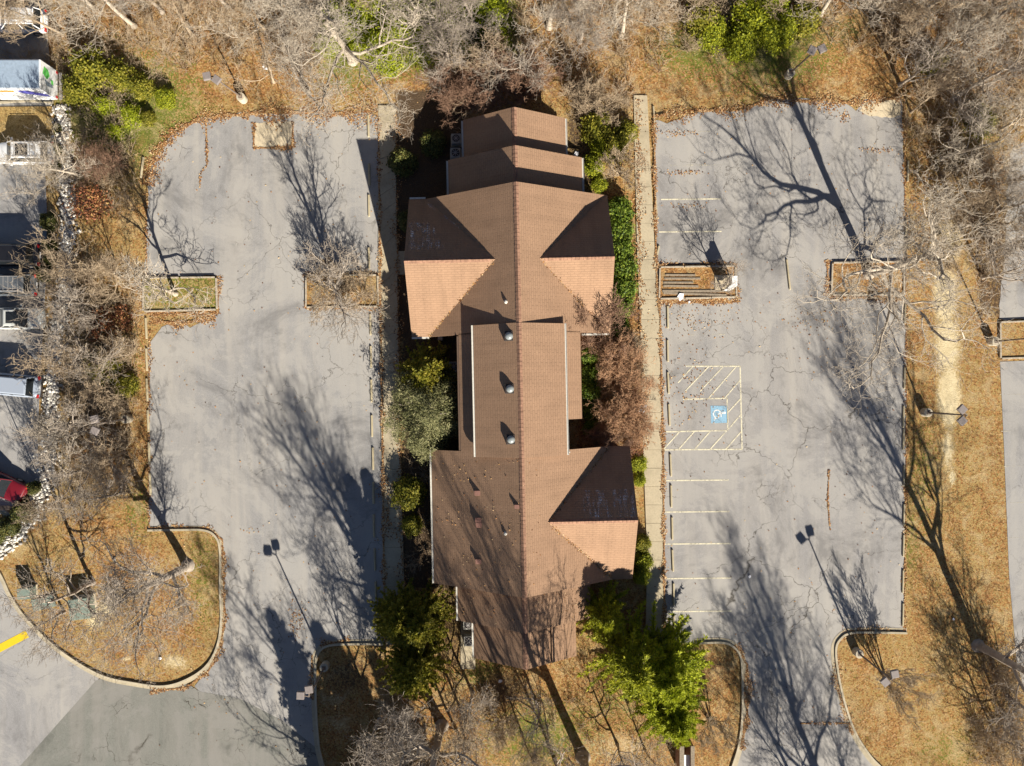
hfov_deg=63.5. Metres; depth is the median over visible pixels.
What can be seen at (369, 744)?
bare tree
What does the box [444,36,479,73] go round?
evergreen shrub
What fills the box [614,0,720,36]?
bare tree
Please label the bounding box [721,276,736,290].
entrance sign
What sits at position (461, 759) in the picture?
bare tree
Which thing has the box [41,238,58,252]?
clipped shrub
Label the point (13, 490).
parked car
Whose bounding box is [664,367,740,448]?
painted line
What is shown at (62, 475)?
bare tree
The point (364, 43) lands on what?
evergreen shrub
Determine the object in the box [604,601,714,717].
evergreen tree
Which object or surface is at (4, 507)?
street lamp
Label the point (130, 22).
bare tree
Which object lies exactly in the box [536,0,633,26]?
bare tree
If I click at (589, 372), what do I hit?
evergreen shrub
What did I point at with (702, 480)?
painted line
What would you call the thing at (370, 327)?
wheel stop
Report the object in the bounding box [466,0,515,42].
evergreen shrub
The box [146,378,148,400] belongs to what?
wheel stop
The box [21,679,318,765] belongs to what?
road
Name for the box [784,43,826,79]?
lamp post
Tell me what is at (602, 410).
bare shrub tree
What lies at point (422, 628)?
evergreen tree
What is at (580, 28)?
bare tree
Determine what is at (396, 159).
clipped shrub
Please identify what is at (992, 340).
lamp post
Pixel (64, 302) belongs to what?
bare tree
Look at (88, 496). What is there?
bare tree
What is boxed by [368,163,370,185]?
wheel stop
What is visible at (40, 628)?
bare tree
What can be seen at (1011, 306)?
parking lot
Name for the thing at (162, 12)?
bare tree
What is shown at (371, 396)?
wheel stop
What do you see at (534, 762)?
bare tree
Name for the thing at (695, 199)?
painted line
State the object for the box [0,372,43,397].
parked car
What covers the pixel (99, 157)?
bare shrub tree
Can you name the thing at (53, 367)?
bare tree
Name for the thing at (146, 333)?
wheel stop
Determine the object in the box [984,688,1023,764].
bare tree
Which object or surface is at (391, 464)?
sidewalk
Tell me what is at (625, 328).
evergreen shrub
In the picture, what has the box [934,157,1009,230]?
bare tree
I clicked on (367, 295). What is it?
bare tree
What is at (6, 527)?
clipped shrub
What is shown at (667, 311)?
wheel stop
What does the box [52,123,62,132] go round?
clipped shrub
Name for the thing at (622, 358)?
bare shrub tree
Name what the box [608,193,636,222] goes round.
evergreen shrub
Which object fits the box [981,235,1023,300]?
bare tree
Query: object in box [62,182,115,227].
leafy shrub
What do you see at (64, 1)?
bare tree
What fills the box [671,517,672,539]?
wheel stop
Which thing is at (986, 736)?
undergrowth
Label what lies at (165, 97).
evergreen shrub
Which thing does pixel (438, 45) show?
bare tree
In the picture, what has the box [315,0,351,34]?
evergreen shrub
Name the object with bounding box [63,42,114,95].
evergreen shrub
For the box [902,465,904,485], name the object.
wheel stop
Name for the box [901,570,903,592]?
wheel stop
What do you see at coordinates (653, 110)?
wheel stop
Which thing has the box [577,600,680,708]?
evergreen tree
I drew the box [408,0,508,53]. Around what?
bare tree
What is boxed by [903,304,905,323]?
wheel stop
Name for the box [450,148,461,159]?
cooling unit
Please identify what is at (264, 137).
concrete pad
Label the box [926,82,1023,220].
bare tree
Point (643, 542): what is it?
evergreen shrub
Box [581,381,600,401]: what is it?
evergreen shrub
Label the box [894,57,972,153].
bare tree
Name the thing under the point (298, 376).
parking lot
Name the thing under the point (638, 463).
evergreen shrub
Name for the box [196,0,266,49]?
bare tree
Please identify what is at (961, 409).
lamp post
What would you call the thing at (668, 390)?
wheel stop
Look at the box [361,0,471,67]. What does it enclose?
bare tree
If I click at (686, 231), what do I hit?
painted line
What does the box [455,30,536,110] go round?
bare shrub tree
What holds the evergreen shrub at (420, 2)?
on the ground
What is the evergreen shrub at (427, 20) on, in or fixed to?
on the ground
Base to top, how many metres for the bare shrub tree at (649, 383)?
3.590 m
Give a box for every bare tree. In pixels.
[0,0,64,45]
[0,118,99,206]
[0,551,124,659]
[1,276,110,340]
[3,326,107,425]
[4,396,117,471]
[8,209,123,311]
[9,0,110,45]
[9,305,129,394]
[10,598,75,666]
[11,451,88,537]
[15,408,121,473]
[18,0,148,61]
[27,439,111,533]
[55,344,140,424]
[59,455,141,521]
[63,518,206,688]
[70,414,142,502]
[75,244,137,313]
[97,0,180,21]
[107,252,227,338]
[117,0,218,80]
[165,0,229,9]
[177,0,357,57]
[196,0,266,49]
[213,15,314,103]
[239,0,289,29]
[245,0,465,145]
[259,24,348,127]
[293,228,390,350]
[305,253,365,325]
[334,262,389,313]
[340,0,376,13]
[340,714,404,765]
[343,688,486,765]
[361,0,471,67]
[372,698,443,765]
[402,0,470,94]
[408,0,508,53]
[411,678,500,765]
[429,26,521,132]
[440,747,496,765]
[448,680,501,761]
[469,30,555,107]
[490,733,555,765]
[507,680,555,757]
[511,0,623,59]
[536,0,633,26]
[538,728,585,765]
[541,0,627,77]
[569,66,625,126]
[575,738,646,765]
[576,0,697,57]
[595,130,652,191]
[601,743,648,765]
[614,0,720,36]
[620,721,676,765]
[680,0,760,21]
[695,710,748,758]
[708,253,749,296]
[764,0,812,20]
[779,157,1020,414]
[788,0,910,28]
[841,0,974,29]
[866,0,949,72]
[873,665,942,732]
[890,28,984,98]
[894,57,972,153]
[896,0,1018,39]
[896,0,1019,96]
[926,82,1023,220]
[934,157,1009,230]
[936,174,1023,260]
[937,24,1023,146]
[955,0,1023,66]
[965,219,1023,292]
[967,0,1023,37]
[971,610,1023,758]
[972,73,1023,172]
[974,148,1023,197]
[981,27,1023,118]
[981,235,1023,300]
[982,704,1023,765]
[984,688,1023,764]
[989,663,1023,691]
[991,148,1023,231]
[1000,0,1022,59]
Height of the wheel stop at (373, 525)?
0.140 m
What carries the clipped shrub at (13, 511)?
on the ground
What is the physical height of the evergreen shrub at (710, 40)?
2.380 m
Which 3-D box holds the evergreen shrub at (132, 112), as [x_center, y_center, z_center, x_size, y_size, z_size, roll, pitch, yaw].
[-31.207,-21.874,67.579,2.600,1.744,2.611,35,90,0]
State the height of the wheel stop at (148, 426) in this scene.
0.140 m
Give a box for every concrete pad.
[254,121,292,146]
[860,100,901,117]
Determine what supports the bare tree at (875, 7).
on the ground
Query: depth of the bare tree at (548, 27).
61.70 m
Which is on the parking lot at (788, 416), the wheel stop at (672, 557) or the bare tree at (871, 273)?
the wheel stop at (672, 557)
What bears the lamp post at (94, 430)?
on the ground
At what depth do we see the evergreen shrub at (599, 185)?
67.75 m
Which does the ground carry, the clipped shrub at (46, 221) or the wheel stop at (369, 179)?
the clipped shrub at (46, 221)
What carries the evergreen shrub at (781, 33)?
on the ground
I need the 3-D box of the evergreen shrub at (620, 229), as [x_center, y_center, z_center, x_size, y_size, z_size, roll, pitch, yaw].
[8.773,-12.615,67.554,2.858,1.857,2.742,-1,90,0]
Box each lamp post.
[89,414,132,435]
[202,71,247,103]
[296,660,329,699]
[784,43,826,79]
[852,647,898,686]
[920,404,967,425]
[987,337,1023,345]
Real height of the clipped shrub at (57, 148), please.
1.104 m
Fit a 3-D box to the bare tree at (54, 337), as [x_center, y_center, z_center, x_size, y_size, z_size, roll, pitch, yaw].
[-33.274,-2.599,63.704,7.882,9.692,5.956,44,90,0]
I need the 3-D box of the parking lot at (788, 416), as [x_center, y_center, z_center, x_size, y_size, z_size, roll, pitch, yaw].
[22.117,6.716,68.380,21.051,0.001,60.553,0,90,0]
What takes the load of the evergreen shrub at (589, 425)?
on the ground
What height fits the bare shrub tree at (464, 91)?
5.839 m
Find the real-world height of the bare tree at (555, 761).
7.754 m
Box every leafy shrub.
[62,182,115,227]
[78,304,120,346]
[100,302,136,334]
[628,441,643,458]
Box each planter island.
[142,276,217,311]
[305,274,378,307]
[658,265,736,298]
[830,261,904,295]
[999,320,1023,358]
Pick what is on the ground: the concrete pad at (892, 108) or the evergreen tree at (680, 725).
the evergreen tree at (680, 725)
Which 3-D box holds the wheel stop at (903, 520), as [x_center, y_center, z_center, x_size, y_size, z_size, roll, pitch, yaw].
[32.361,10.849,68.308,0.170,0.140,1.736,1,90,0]
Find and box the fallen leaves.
[133,84,910,754]
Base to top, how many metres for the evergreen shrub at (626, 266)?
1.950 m
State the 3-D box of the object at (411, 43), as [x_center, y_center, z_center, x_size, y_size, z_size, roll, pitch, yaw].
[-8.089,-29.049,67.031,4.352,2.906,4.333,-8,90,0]
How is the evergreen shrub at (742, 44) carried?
on the ground
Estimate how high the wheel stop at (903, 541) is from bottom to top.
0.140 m
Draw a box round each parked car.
[0,5,49,35]
[0,137,56,166]
[0,244,42,267]
[0,274,38,296]
[0,304,45,331]
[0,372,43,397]
[0,471,27,502]
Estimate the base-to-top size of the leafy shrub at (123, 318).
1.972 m
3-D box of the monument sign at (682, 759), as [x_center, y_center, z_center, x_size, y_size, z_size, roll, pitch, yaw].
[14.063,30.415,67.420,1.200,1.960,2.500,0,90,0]
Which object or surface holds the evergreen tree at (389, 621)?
on the ground
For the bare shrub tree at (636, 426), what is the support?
on the ground
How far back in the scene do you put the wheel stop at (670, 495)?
68.24 m
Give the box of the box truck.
[0,59,62,101]
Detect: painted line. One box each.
[0,632,28,651]
[659,231,721,232]
[661,198,720,199]
[664,366,742,449]
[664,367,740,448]
[665,511,729,512]
[665,543,730,544]
[666,479,728,480]
[667,577,730,578]
[673,610,731,611]
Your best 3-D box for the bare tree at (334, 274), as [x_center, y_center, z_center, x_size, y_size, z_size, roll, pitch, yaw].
[-13.066,-6.947,63.140,6.671,10.855,8.827,-11,90,0]
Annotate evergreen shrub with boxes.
[56,74,99,109]
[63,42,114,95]
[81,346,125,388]
[90,93,118,120]
[99,55,137,96]
[103,121,125,141]
[111,371,140,399]
[118,99,144,129]
[125,70,156,103]
[139,109,156,128]
[153,85,176,110]
[310,35,339,61]
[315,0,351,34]
[336,0,389,32]
[336,24,362,55]
[342,2,377,44]
[355,27,388,61]
[369,10,415,52]
[369,40,407,80]
[380,0,431,19]
[389,474,427,511]
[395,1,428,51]
[400,513,422,538]
[405,39,440,69]
[408,0,444,47]
[421,14,470,55]
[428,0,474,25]
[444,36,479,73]
[461,0,505,33]
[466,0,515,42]
[485,29,514,53]
[577,107,615,146]
[581,345,599,365]
[581,363,600,384]
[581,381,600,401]
[581,418,599,434]
[582,153,605,177]
[582,400,599,421]
[588,137,607,157]
[590,175,608,194]
[599,132,629,163]
[607,316,630,338]
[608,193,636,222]
[610,214,635,239]
[612,235,635,263]
[612,271,639,299]
[612,292,634,318]
[613,118,640,145]
[614,251,638,280]
[631,452,648,473]
[632,567,652,585]
[633,472,646,487]
[634,550,654,570]
[635,533,651,553]
[679,0,720,39]
[696,10,731,55]
[720,19,761,64]
[729,0,779,44]
[737,0,790,17]
[755,4,801,57]
[790,0,824,43]
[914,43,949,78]
[963,104,998,140]
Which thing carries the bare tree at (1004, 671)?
on the ground
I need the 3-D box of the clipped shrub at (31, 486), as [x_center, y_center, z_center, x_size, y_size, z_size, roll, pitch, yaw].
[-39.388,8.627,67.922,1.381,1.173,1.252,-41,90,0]
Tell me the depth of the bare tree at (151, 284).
63.00 m
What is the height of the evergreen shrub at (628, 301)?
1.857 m
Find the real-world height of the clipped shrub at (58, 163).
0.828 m
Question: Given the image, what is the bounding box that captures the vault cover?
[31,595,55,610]
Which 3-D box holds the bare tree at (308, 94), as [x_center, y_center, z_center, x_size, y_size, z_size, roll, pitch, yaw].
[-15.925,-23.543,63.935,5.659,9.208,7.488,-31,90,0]
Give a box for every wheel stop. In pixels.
[140,157,144,177]
[145,318,147,338]
[145,348,147,370]
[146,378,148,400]
[147,410,149,431]
[148,442,150,464]
[149,472,151,494]
[367,115,369,136]
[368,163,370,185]
[368,194,369,216]
[368,247,369,267]
[369,314,371,334]
[370,346,371,367]
[370,379,372,401]
[371,415,372,436]
[372,447,373,469]
[372,482,374,503]
[373,514,374,537]
[375,581,376,600]
[652,106,655,127]
[666,306,668,327]
[666,340,668,361]
[667,372,669,393]
[668,404,670,425]
[669,454,671,475]
[670,485,671,506]
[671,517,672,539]
[671,549,673,571]
[672,583,674,604]
[785,259,790,289]
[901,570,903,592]
[901,603,903,625]
[902,406,904,427]
[902,429,904,449]
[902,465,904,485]
[902,504,904,524]
[902,534,904,556]
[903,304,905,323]
[903,367,905,388]
[906,160,908,181]
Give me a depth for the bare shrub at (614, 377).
67.22 m
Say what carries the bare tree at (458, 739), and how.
on the ground
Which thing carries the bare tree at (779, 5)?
on the ground
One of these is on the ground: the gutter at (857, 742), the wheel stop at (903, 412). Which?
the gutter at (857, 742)
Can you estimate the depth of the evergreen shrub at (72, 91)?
67.11 m
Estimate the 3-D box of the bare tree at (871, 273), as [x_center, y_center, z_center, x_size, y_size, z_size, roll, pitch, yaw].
[28.613,-5.222,60.670,16.524,15.636,18.157,-34,90,-1]
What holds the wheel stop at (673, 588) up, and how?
on the parking lot at (788, 416)
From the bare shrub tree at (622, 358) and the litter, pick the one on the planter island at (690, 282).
the litter
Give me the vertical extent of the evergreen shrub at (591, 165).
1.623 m
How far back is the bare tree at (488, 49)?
63.32 m
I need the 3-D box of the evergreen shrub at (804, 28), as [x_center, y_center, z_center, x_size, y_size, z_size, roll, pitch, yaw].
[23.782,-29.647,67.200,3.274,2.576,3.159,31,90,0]
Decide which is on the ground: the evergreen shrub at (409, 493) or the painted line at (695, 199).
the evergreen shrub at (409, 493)
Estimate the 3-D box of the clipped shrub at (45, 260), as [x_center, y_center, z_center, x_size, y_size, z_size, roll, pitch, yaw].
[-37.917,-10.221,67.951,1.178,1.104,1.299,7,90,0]
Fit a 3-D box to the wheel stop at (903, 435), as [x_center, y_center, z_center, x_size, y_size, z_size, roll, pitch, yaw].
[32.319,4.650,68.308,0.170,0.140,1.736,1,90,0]
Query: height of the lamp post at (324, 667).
6.185 m
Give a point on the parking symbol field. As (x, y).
(723, 419)
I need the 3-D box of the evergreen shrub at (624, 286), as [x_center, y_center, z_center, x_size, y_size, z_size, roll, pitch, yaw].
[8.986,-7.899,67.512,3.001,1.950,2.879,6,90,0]
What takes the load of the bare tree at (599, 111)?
on the ground
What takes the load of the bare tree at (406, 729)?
on the ground
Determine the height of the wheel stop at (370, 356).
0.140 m
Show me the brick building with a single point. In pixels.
(509, 257)
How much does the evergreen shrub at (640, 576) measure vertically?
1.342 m
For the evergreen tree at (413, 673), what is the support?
on the ground
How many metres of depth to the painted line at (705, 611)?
68.37 m
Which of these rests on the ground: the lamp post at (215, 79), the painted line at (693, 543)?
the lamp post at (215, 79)
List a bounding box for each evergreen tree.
[366,577,427,649]
[375,638,451,700]
[380,368,458,465]
[394,575,455,653]
[395,337,457,402]
[576,580,631,643]
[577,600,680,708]
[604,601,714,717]
[629,691,711,750]
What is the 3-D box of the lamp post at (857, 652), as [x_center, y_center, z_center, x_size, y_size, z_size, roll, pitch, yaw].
[28.488,22.171,65.358,1.621,6.185,0.774,-36,90,0]
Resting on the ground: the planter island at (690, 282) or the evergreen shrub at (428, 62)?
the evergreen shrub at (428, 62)
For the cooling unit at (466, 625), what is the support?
on the service pad at (467, 660)
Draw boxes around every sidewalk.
[378,105,403,644]
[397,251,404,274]
[634,95,663,639]
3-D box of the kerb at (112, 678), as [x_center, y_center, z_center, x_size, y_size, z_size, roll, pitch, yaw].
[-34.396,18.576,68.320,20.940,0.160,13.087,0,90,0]
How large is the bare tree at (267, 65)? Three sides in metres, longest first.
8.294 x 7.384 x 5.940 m
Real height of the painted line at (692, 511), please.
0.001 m
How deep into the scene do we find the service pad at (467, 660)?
68.34 m
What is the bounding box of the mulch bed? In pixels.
[0,106,53,142]
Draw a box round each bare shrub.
[96,327,144,363]
[484,708,522,753]
[558,69,605,113]
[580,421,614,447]
[607,390,647,422]
[609,362,630,389]
[617,329,644,361]
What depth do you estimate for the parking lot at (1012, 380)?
68.38 m
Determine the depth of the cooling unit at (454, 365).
67.56 m
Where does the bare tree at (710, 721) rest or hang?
on the ground
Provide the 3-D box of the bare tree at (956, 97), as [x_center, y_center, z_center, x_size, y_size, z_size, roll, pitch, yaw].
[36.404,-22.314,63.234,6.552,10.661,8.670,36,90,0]
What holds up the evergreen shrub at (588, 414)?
on the ground
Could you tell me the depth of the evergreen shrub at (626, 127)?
67.26 m
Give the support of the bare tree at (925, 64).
on the ground
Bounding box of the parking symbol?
[713,410,725,419]
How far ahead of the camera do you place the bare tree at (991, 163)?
65.43 m
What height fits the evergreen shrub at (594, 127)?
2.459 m
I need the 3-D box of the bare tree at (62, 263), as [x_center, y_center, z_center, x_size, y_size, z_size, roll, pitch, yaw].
[-34.973,-9.510,64.206,9.758,8.688,6.988,19,90,0]
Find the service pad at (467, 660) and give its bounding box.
[461,621,474,668]
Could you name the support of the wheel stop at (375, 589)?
on the parking lot at (298, 376)
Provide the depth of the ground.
68.40 m
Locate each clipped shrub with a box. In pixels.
[0,514,21,536]
[0,533,7,544]
[8,499,35,522]
[27,480,41,496]
[35,264,54,282]
[39,212,59,231]
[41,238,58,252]
[43,252,57,265]
[51,160,62,168]
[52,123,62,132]
[52,141,61,156]
[386,145,418,177]
[395,209,407,231]
[419,128,447,159]
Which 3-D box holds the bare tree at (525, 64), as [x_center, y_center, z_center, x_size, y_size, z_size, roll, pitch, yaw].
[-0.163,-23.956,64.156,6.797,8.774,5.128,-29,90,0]
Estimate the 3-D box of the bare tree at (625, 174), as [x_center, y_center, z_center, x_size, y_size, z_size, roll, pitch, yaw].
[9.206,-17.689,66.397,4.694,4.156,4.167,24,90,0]
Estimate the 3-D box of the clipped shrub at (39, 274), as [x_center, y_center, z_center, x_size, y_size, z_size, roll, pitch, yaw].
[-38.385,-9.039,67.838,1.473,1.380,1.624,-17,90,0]
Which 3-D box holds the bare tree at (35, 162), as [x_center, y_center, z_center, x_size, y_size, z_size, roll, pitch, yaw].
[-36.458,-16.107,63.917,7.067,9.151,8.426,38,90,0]
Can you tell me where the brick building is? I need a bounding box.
[404,107,637,669]
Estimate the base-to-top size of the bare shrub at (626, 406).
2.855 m
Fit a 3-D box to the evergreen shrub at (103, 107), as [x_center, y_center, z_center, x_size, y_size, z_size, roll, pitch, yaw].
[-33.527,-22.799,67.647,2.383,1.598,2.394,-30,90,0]
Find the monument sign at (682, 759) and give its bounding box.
[675,739,694,765]
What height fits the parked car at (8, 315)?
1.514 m
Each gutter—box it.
[0,526,224,689]
[311,639,383,765]
[695,638,746,765]
[831,628,906,765]
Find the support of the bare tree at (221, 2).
on the ground
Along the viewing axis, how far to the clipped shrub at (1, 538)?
67.90 m
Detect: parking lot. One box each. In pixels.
[0,0,51,513]
[144,112,382,745]
[652,98,906,765]
[999,143,1023,320]
[1000,361,1023,682]
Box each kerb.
[0,100,53,103]
[0,529,221,687]
[314,643,386,765]
[700,641,743,765]
[835,631,906,765]
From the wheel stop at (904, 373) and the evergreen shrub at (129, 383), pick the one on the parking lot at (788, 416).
the wheel stop at (904, 373)
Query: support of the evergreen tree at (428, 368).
on the ground
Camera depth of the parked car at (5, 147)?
66.96 m
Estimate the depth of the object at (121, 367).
66.93 m
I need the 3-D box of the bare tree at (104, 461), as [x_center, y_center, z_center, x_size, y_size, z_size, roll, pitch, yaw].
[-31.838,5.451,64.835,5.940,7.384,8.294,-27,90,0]
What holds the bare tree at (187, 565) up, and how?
on the ground
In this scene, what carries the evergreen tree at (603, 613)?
on the ground
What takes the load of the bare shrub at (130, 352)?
on the ground
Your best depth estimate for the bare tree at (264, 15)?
62.25 m
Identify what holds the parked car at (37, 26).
on the parking lot at (19, 218)
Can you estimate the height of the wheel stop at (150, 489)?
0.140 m
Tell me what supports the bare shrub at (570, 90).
on the ground
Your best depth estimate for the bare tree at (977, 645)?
62.33 m
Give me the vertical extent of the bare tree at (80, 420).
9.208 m
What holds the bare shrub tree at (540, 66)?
on the ground
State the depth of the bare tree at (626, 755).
65.83 m
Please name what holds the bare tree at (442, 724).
on the ground
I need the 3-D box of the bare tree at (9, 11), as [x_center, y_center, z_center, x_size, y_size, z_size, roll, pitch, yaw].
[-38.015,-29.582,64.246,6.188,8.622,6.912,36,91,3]
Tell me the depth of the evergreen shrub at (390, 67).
67.49 m
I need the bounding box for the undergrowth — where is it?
[0,0,1023,765]
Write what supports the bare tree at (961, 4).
on the ground
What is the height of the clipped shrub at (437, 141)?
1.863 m
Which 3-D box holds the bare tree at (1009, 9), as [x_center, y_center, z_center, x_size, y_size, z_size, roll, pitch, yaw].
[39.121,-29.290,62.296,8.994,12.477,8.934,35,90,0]
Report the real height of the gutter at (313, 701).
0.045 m
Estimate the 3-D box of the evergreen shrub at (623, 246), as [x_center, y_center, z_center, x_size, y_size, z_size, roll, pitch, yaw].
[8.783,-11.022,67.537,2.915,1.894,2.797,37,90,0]
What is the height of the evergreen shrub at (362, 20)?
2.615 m
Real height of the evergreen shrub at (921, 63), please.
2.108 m
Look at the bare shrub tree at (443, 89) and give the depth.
65.22 m
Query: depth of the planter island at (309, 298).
68.29 m
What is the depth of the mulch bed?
68.30 m
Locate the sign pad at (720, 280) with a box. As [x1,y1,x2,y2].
[715,275,732,289]
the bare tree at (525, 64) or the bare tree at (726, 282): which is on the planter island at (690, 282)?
the bare tree at (726, 282)
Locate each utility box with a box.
[17,584,37,599]
[68,593,98,620]
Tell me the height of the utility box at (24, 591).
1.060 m
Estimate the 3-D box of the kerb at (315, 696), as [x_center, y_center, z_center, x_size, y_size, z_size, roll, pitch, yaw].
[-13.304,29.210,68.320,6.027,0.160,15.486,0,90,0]
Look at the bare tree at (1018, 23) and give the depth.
63.14 m
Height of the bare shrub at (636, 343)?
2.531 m
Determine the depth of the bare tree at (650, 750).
64.91 m
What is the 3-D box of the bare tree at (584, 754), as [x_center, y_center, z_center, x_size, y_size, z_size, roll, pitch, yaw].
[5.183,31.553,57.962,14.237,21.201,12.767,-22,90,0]
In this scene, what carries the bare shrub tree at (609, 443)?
on the ground
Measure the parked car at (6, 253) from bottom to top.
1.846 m
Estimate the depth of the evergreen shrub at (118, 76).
67.10 m
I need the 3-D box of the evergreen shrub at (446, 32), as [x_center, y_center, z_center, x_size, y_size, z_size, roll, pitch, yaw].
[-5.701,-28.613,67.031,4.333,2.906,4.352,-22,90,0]
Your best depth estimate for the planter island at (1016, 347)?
68.29 m
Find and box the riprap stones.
[0,103,81,559]
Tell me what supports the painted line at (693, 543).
on the parking lot at (788, 416)
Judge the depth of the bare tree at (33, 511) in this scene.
64.46 m
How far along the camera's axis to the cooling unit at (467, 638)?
67.55 m
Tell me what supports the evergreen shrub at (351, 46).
on the ground
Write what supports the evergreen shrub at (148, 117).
on the ground
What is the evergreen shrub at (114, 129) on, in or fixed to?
on the ground
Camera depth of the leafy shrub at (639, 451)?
67.77 m
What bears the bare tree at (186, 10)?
on the ground
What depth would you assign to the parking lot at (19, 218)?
68.38 m
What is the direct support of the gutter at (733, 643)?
on the ground
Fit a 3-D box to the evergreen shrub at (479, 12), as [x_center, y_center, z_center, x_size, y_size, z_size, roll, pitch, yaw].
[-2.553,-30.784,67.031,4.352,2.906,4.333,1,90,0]
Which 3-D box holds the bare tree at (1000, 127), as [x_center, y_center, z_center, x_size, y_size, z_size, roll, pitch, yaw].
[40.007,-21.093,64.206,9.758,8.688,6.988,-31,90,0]
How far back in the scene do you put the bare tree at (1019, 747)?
64.98 m
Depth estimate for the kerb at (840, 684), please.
68.25 m
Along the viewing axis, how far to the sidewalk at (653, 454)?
68.28 m
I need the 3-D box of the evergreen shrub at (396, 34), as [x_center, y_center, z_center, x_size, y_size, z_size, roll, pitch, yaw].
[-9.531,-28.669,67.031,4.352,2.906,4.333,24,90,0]
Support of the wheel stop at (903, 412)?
on the parking lot at (788, 416)
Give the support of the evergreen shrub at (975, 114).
on the ground
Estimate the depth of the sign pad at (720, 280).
68.20 m
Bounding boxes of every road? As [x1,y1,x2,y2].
[0,581,98,765]
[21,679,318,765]
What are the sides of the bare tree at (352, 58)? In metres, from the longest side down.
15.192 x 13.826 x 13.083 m
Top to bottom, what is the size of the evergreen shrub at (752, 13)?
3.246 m
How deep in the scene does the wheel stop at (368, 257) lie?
68.24 m
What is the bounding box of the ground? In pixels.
[0,0,1023,765]
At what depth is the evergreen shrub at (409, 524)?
67.64 m
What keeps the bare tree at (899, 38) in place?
on the ground
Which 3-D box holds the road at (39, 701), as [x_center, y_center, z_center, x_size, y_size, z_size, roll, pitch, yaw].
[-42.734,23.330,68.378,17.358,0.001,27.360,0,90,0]
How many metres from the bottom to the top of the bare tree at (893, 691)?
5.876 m
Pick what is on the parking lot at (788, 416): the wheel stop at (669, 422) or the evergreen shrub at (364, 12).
the wheel stop at (669, 422)
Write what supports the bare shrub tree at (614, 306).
on the ground
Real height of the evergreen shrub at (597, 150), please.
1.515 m
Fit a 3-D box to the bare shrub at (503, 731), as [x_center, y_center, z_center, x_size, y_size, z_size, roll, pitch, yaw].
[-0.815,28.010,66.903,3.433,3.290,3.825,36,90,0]
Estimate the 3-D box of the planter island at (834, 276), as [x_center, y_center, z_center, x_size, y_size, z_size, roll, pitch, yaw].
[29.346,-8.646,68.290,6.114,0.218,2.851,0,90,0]
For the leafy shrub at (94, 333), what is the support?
on the ground
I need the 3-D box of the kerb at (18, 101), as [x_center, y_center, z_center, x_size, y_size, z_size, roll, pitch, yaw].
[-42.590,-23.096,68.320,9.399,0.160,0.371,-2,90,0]
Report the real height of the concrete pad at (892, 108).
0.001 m
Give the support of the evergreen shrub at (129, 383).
on the ground
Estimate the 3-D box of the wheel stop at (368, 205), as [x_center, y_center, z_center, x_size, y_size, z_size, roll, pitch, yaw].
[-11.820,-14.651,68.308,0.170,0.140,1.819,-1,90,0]
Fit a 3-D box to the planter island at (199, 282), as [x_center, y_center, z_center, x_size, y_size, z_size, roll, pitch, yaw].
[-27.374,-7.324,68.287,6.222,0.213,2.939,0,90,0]
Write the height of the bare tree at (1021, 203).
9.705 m
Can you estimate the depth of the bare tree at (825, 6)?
62.86 m
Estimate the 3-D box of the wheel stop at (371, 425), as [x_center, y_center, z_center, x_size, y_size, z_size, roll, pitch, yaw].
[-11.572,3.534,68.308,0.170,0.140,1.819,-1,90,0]
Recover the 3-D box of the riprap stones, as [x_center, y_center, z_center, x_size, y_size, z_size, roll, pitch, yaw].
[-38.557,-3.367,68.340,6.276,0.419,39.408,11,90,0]
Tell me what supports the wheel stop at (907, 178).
on the ground
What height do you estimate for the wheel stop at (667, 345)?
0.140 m
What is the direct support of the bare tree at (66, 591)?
on the ground
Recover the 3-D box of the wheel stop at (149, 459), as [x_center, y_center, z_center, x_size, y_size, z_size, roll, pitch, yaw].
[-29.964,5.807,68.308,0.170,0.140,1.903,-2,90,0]
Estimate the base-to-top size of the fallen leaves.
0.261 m
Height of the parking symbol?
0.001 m
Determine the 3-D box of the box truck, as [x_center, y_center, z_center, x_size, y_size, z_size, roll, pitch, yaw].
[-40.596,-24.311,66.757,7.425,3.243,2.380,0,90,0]
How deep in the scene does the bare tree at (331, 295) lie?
65.91 m
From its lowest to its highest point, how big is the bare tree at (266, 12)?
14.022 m
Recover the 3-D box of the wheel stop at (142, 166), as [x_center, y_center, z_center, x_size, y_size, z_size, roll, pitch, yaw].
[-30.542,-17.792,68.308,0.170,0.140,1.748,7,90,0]
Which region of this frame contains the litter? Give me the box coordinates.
[677,293,683,300]
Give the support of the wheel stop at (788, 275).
on the parking lot at (788, 416)
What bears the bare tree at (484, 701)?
on the ground
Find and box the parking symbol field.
[711,406,726,422]
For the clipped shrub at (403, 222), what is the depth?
67.62 m
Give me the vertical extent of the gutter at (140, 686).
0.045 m
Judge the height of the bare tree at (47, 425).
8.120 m
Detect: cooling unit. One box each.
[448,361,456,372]
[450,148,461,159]
[451,134,461,146]
[463,622,471,628]
[463,632,471,645]
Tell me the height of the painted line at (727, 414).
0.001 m
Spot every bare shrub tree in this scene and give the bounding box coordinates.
[64,126,129,189]
[410,43,488,128]
[435,40,514,118]
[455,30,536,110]
[491,35,565,112]
[566,282,644,359]
[581,326,658,386]
[583,386,653,442]
[590,414,639,455]
[602,362,665,415]
[615,399,666,449]

